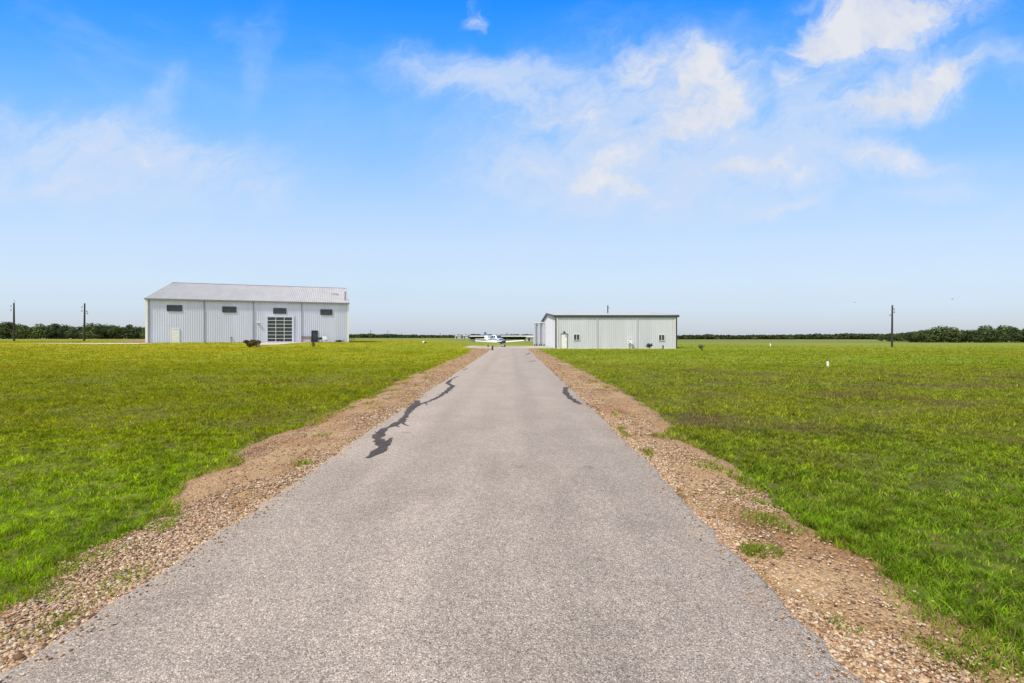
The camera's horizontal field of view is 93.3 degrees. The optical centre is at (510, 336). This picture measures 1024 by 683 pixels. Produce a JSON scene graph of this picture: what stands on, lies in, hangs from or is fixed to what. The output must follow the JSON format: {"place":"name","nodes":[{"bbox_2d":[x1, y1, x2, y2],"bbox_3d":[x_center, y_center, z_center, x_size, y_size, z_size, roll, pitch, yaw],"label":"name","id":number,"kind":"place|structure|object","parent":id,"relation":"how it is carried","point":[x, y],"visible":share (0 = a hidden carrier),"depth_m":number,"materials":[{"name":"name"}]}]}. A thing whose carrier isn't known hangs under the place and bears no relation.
{"place":"outdoors","nodes":[
{"label":"outdoors","id":0,"kind":"place"},
{"bbox_2d":[57,343,144,343],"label":"gravel track","id":1,"kind":"structure","parent":0,"point":[100,343],"depth_m":69.53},
{"bbox_2d":[0,348,863,682],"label":"driveway","id":2,"kind":"structure","parent":0,"point":[500,516],"depth_m":3.24,"materials":[{"name":"grey asphalt"}]},
{"bbox_2d":[365,376,457,457],"bbox_3d":[-2.105,1.644,13.408,0.747,0.011,13.693,0,0,0],"label":"tar seal","id":3,"kind":"object","parent":2,"relation":"on","point":[382,444],"visible":1,"depth_m":8.60,"materials":[{"name":"grey asphalt"}]},
{"bbox_2d":[562,387,581,403],"bbox_3d":[1.675,1.648,13.853,0.331,0.006,4.032,0,0,2],"label":"tar seal","id":4,"kind":"object","parent":2,"relation":"on","point":[566,392],"visible":1,"depth_m":13.57,"materials":[{"name":"grey asphalt"}]},
{"bbox_2d":[0,337,1023,682],"bbox_3d":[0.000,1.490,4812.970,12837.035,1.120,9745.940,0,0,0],"label":"ground","id":5,"kind":"structure","parent":0,"point":[692,343],"depth_m":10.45,"materials":[{"name":"green plant"}]},
{"bbox_2d":[0,323,12,338],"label":"tree","id":6,"kind":"object","parent":5,"relation":"on","point":[5,330],"visible":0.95,"depth_m":245.37,"materials":[{"name":"green plant"}]},
{"bbox_2d":[1,322,15,338],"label":"tree","id":7,"kind":"object","parent":5,"relation":"on","point":[10,325],"visible":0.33,"depth_m":249.94,"materials":[{"name":"green plant"}]},
{"bbox_2d":[0,323,22,338],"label":"tree","id":8,"kind":"object","parent":5,"relation":"on","point":[5,337],"visible":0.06,"depth_m":275.77,"materials":[{"name":"green plant"}]},
{"bbox_2d":[10,300,14,340],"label":"utility pole","id":9,"kind":"object","parent":5,"relation":"on","point":[13,306],"visible":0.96,"depth_m":104.93,"materials":[{"name":"wood"}]},
{"bbox_2d":[10,325,34,338],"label":"tree","id":10,"kind":"object","parent":5,"relation":"on","point":[24,331],"visible":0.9,"depth_m":245.72,"materials":[{"name":"green plant"}]},
{"bbox_2d":[26,323,53,338],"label":"tree","id":11,"kind":"object","parent":5,"relation":"on","point":[41,331],"visible":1,"depth_m":248.21,"materials":[{"name":"green plant"}]},
{"bbox_2d":[43,325,54,338],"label":"tree","id":12,"kind":"object","parent":5,"relation":"on","point":[52,329],"visible":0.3,"depth_m":256.32,"materials":[{"name":"green plant"}]},
{"bbox_2d":[50,323,64,338],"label":"tree","id":13,"kind":"object","parent":5,"relation":"on","point":[57,331],"visible":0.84,"depth_m":259.62,"materials":[{"name":"green plant"}]},
{"bbox_2d":[53,324,74,338],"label":"tree","id":14,"kind":"object","parent":5,"relation":"on","point":[66,327],"visible":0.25,"depth_m":270.69,"materials":[{"name":"green plant"}]},
{"bbox_2d":[64,327,77,338],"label":"tree","id":15,"kind":"object","parent":5,"relation":"on","point":[70,333],"visible":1,"depth_m":256.53,"materials":[{"name":"green plant"}]},
{"bbox_2d":[74,326,82,338],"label":"tree","id":16,"kind":"object","parent":5,"relation":"on","point":[77,331],"visible":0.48,"depth_m":267.77,"materials":[{"name":"green plant"}]},
{"bbox_2d":[81,303,87,340],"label":"utility pole","id":17,"kind":"object","parent":5,"relation":"on","point":[84,322],"visible":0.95,"depth_m":104.88,"materials":[{"name":"wood"}]},
{"bbox_2d":[78,323,99,338],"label":"tree","id":18,"kind":"object","parent":5,"relation":"on","point":[88,330],"visible":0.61,"depth_m":254.62,"materials":[{"name":"green plant"}]},
{"bbox_2d":[91,323,108,337],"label":"tree","id":19,"kind":"object","parent":5,"relation":"on","point":[99,329],"visible":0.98,"depth_m":244.94,"materials":[{"name":"green plant"}]},
{"bbox_2d":[89,324,114,338],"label":"tree","id":20,"kind":"object","parent":5,"relation":"on","point":[106,336],"visible":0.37,"depth_m":249.92,"materials":[{"name":"green plant"}]},
{"bbox_2d":[105,326,123,338],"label":"tree","id":21,"kind":"object","parent":5,"relation":"on","point":[112,332],"visible":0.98,"depth_m":248.02,"materials":[{"name":"green plant"}]},
{"bbox_2d":[119,327,128,338],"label":"tree","id":22,"kind":"object","parent":5,"relation":"on","point":[122,333],"visible":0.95,"depth_m":250.21,"materials":[{"name":"green plant"}]},
{"bbox_2d":[123,324,132,338],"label":"tree","id":23,"kind":"object","parent":5,"relation":"on","point":[128,326],"visible":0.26,"depth_m":258.28,"materials":[{"name":"green plant"}]},
{"bbox_2d":[115,339,144,341],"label":"soil bank","id":24,"kind":"structure","parent":5,"relation":"on","point":[142,340],"depth_m":90.31,"materials":[{"name":"beige soil"}]},
{"bbox_2d":[124,326,142,338],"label":"tree","id":25,"kind":"object","parent":5,"relation":"on","point":[134,333],"visible":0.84,"depth_m":253.03,"materials":[{"name":"green plant"}]},
{"bbox_2d":[139,327,144,338],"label":"tree","id":26,"kind":"object","parent":5,"relation":"on","point":[143,333],"visible":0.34,"depth_m":247.04,"materials":[{"name":"green plant"}]},
{"bbox_2d":[0,348,489,663],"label":"gravel shoulder","id":27,"kind":"object","parent":5,"relation":"on","point":[215,479],"visible":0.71,"depth_m":6.79},
{"bbox_2d":[0,348,1023,682],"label":"gravel","id":28,"kind":"structure","parent":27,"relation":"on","point":[18,646],"depth_m":3.58,"materials":[{"name":"beige gravel"}]},
{"bbox_2d":[144,282,349,342],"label":"metal barn","id":29,"kind":"structure","parent":5,"relation":"on","point":[180,312],"depth_m":78.67,"materials":[{"name":"paint"}]},
{"bbox_2d":[167,305,181,310],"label":"window","id":30,"kind":"structure","parent":29,"relation":"in","point":[169,307],"depth_m":74.22,"materials":[{"name":"glass"}]},
{"bbox_2d":[171,329,179,342],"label":"door","id":31,"kind":"structure","parent":29,"relation":"in","point":[175,333],"depth_m":74.24,"materials":[{"name":"beige paint"}]},
{"bbox_2d":[222,306,236,312],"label":"window","id":32,"kind":"structure","parent":29,"relation":"in","point":[224,308],"depth_m":76.80,"materials":[{"name":"glass"}]},
{"bbox_2d":[273,308,285,313],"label":"window","id":33,"kind":"structure","parent":29,"relation":"in","point":[275,310],"depth_m":79.32,"materials":[{"name":"glass"}]},
{"bbox_2d":[266,315,293,341],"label":"overhead door","id":34,"kind":"structure","parent":29,"relation":"in","point":[278,328],"depth_m":79.32,"materials":[{"name":"white paint"}]},
{"bbox_2d":[311,330,317,341],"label":"door","id":35,"kind":"structure","parent":29,"relation":"in","point":[314,333],"depth_m":81.16,"materials":[{"name":"black paint"}]},
{"bbox_2d":[320,309,331,314],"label":"window","id":36,"kind":"structure","parent":29,"relation":"in","point":[322,311],"depth_m":81.81,"materials":[{"name":"glass"}]},
{"bbox_2d":[243,339,256,346],"bbox_3d":[-31.698,0.834,59.408,1.647,1.071,1.728,0,0,29],"label":"shrub","id":37,"kind":"object","parent":5,"relation":"on","point":[252,342],"visible":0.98,"depth_m":59.05,"materials":[{"name":"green plant"}]},
{"bbox_2d":[260,342,305,344],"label":"concrete pad","id":38,"kind":"object","parent":5,"relation":"on","point":[271,343],"visible":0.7,"depth_m":69.42,"materials":[{"name":"white concrete"}]},
{"bbox_2d":[301,336,310,339],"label":"wooden bench","id":39,"kind":"object","parent":38,"relation":"on","point":[306,337],"visible":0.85,"depth_m":79.98,"materials":[{"name":"brown wood"}]},
{"bbox_2d":[349,333,472,337],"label":"distant wood","id":40,"kind":"object","parent":5,"relation":"on","point":[394,336],"visible":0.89,"depth_m":701.67,"materials":[{"name":"green plant"}]},
{"bbox_2d":[469,336,525,339],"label":"open shed","id":41,"kind":"structure","parent":5,"relation":"on","point":[503,337],"depth_m":308.80,"materials":[{"name":"paint"}]},
{"bbox_2d":[471,334,532,337],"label":"distant wood","id":42,"kind":"object","parent":5,"relation":"on","point":[504,335],"visible":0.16,"depth_m":753.32,"materials":[{"name":"green plant"}]},
{"bbox_2d":[466,346,550,347],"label":"apron","id":43,"kind":"object","parent":5,"relation":"on","point":[508,347],"visible":0.54,"depth_m":75.36,"materials":[{"name":"concrete"}]},
{"bbox_2d":[469,332,523,346],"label":"light aircraft","id":44,"kind":"object","parent":43,"relation":"on","point":[495,339],"visible":1,"depth_m":79.92,"materials":[{"name":"white paint"}]},
{"bbox_2d":[525,336,532,340],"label":"open shed","id":45,"kind":"structure","parent":5,"relation":"on","point":[529,338],"depth_m":190.00,"materials":[{"name":"paint"}]},
{"bbox_2d":[533,313,678,348],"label":"aircraft hangar","id":46,"kind":"structure","parent":5,"relation":"on","point":[589,330],"depth_m":70.00,"materials":[{"name":"paint"}]},
{"bbox_2d":[533,323,535,345],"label":"door panel","id":47,"kind":"structure","parent":46,"relation":"in","point":[534,324],"depth_m":89.99,"materials":[{"name":"paint"}]},
{"bbox_2d":[536,323,537,345],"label":"door panel","id":48,"kind":"structure","parent":46,"relation":"in","point":[536,323],"depth_m":90.19,"materials":[{"name":"paint"}]},
{"bbox_2d":[538,323,539,345],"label":"door panel","id":49,"kind":"structure","parent":46,"relation":"in","point":[538,323],"depth_m":89.97,"materials":[{"name":"paint"}]},
{"bbox_2d":[540,323,542,345],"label":"door panel","id":50,"kind":"structure","parent":46,"relation":"in","point":[541,324],"depth_m":90.26,"materials":[{"name":"paint"}]},
{"bbox_2d":[543,323,544,345],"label":"door panel","id":51,"kind":"structure","parent":46,"relation":"in","point":[543,323],"depth_m":89.96,"materials":[{"name":"paint"}]},
{"bbox_2d":[560,333,567,347],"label":"door","id":52,"kind":"structure","parent":46,"relation":"in","point":[564,336],"depth_m":69.91,"materials":[{"name":"white paint"}]},
{"bbox_2d":[574,334,579,339],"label":"window","id":53,"kind":"structure","parent":46,"relation":"in","point":[576,336],"depth_m":69.93,"materials":[{"name":"glass"}]},
{"bbox_2d":[658,335,664,340],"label":"window","id":54,"kind":"structure","parent":46,"relation":"in","point":[660,337],"depth_m":69.93,"materials":[{"name":"glass"}]},
{"bbox_2d":[530,348,1023,682],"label":"gravel shoulder","id":55,"kind":"object","parent":5,"relation":"on","point":[816,545],"visible":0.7,"depth_m":3.52},
{"bbox_2d":[677,331,915,338],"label":"distant wood","id":56,"kind":"object","parent":5,"relation":"on","point":[818,336],"visible":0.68,"depth_m":332.52,"materials":[{"name":"green plant"}]},
{"bbox_2d":[875,335,883,340],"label":"tree","id":57,"kind":"object","parent":5,"relation":"on","point":[880,337],"visible":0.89,"depth_m":219.43,"materials":[{"name":"green plant"}]},
{"bbox_2d":[882,335,895,340],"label":"tree","id":58,"kind":"object","parent":5,"relation":"on","point":[887,338],"visible":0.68,"depth_m":212.43,"materials":[{"name":"green plant"}]},
{"bbox_2d":[889,305,894,346],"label":"utility pole","id":59,"kind":"object","parent":5,"relation":"on","point":[892,312],"visible":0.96,"depth_m":95.92,"materials":[{"name":"wood"}]},
{"bbox_2d":[893,334,904,340],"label":"tree","id":60,"kind":"object","parent":5,"relation":"on","point":[898,338],"visible":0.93,"depth_m":210.18,"materials":[{"name":"green plant"}]},
{"bbox_2d":[902,331,918,341],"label":"tree","id":61,"kind":"object","parent":5,"relation":"on","point":[909,336],"visible":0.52,"depth_m":179.27,"materials":[{"name":"green plant"}]},
{"bbox_2d":[912,330,932,342],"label":"tree","id":62,"kind":"object","parent":5,"relation":"on","point":[919,335],"visible":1,"depth_m":169.58,"materials":[{"name":"green plant"}]},
{"bbox_2d":[924,325,953,341],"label":"tree","id":63,"kind":"object","parent":5,"relation":"on","point":[939,332],"visible":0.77,"depth_m":174.60,"materials":[{"name":"green plant"}]},
{"bbox_2d":[944,327,964,342],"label":"tree","id":64,"kind":"object","parent":5,"relation":"on","point":[954,333],"visible":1,"depth_m":168.48,"materials":[{"name":"green plant"}]},
{"bbox_2d":[947,329,973,342],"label":"tree","id":65,"kind":"object","parent":5,"relation":"on","point":[967,333],"visible":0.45,"depth_m":171.05,"materials":[{"name":"green plant"}]},
{"bbox_2d":[967,331,981,342],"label":"tree","id":66,"kind":"object","parent":5,"relation":"on","point":[975,336],"visible":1,"depth_m":167.91,"materials":[{"name":"green plant"}]},
{"bbox_2d":[974,325,1005,341],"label":"tree","id":67,"kind":"object","parent":5,"relation":"on","point":[981,329],"visible":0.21,"depth_m":176.78,"materials":[{"name":"green plant"}]},
{"bbox_2d":[975,328,1007,342],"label":"tree","id":68,"kind":"object","parent":5,"relation":"on","point":[990,335],"visible":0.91,"depth_m":168.31,"materials":[{"name":"green plant"}]},
{"bbox_2d":[995,325,1013,341],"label":"tree","id":69,"kind":"object","parent":5,"relation":"on","point":[1005,328],"visible":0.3,"depth_m":178.76,"materials":[{"name":"green plant"}]},
{"bbox_2d":[1006,327,1023,342],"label":"tree","id":70,"kind":"object","parent":5,"relation":"on","point":[1014,334],"visible":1,"depth_m":170.00,"materials":[{"name":"green plant"}]},
{"bbox_2d":[1017,328,1023,341],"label":"tree","id":71,"kind":"object","parent":5,"relation":"on","point":[1022,334],"visible":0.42,"depth_m":173.08,"materials":[{"name":"green plant"}]},
{"bbox_2d":[0,0,1023,335],"label":"sky","id":72,"kind":"structure","parent":0,"point":[455,167],"materials":[{"name":"blue"}]}
]}

